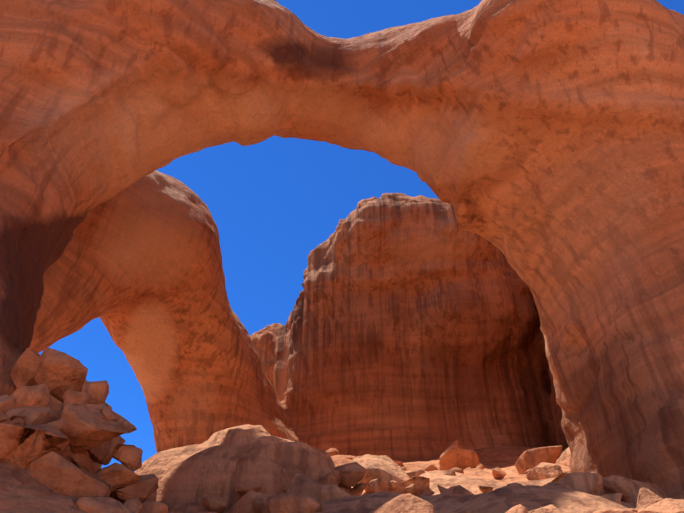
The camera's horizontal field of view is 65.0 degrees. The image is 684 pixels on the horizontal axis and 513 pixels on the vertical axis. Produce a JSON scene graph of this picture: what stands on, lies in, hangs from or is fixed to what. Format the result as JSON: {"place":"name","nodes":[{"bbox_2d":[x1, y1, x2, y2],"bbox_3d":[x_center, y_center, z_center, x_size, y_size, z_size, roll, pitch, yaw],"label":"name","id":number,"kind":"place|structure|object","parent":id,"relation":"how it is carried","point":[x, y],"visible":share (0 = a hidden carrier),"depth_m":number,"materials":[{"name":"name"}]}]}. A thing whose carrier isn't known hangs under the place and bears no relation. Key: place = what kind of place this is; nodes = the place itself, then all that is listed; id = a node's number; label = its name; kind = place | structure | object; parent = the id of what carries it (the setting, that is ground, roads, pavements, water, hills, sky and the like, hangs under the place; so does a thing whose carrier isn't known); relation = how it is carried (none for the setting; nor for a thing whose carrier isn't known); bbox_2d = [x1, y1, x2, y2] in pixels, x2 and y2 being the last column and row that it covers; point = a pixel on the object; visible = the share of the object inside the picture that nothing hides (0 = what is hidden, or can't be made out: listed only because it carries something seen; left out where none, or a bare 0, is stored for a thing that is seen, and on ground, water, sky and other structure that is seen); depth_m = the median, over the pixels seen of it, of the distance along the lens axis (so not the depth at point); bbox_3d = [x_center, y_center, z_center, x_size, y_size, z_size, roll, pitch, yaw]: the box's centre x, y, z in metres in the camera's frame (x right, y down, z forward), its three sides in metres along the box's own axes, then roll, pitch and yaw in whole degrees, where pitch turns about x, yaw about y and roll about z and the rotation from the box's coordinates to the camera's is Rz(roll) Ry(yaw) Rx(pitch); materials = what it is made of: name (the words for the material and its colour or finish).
{"place":"outdoors","nodes":[
{"label":"outdoors","id":0,"kind":"place"},
{"bbox_2d":[38,0,683,471],"label":"sky","id":1,"kind":"structure","parent":0,"point":[272,201],"materials":[{"name":"blue"}]},
{"bbox_2d":[194,446,635,512],"bbox_3d":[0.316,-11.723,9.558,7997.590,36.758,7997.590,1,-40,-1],"label":"terrain","id":2,"kind":"structure","parent":0,"point":[527,494],"depth_m":11.85,"materials":[{"name":"stone"}]},
{"bbox_2d":[0,0,683,512],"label":"rock arch","id":3,"kind":"structure","parent":2,"relation":"on","point":[518,282],"depth_m":24.95,"materials":[{"name":"stone"}]},
{"bbox_2d":[0,348,683,512],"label":"boulders","id":4,"kind":"object","parent":2,"relation":"on","point":[45,449],"visible":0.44,"depth_m":11.19,"materials":[{"name":"stone"}]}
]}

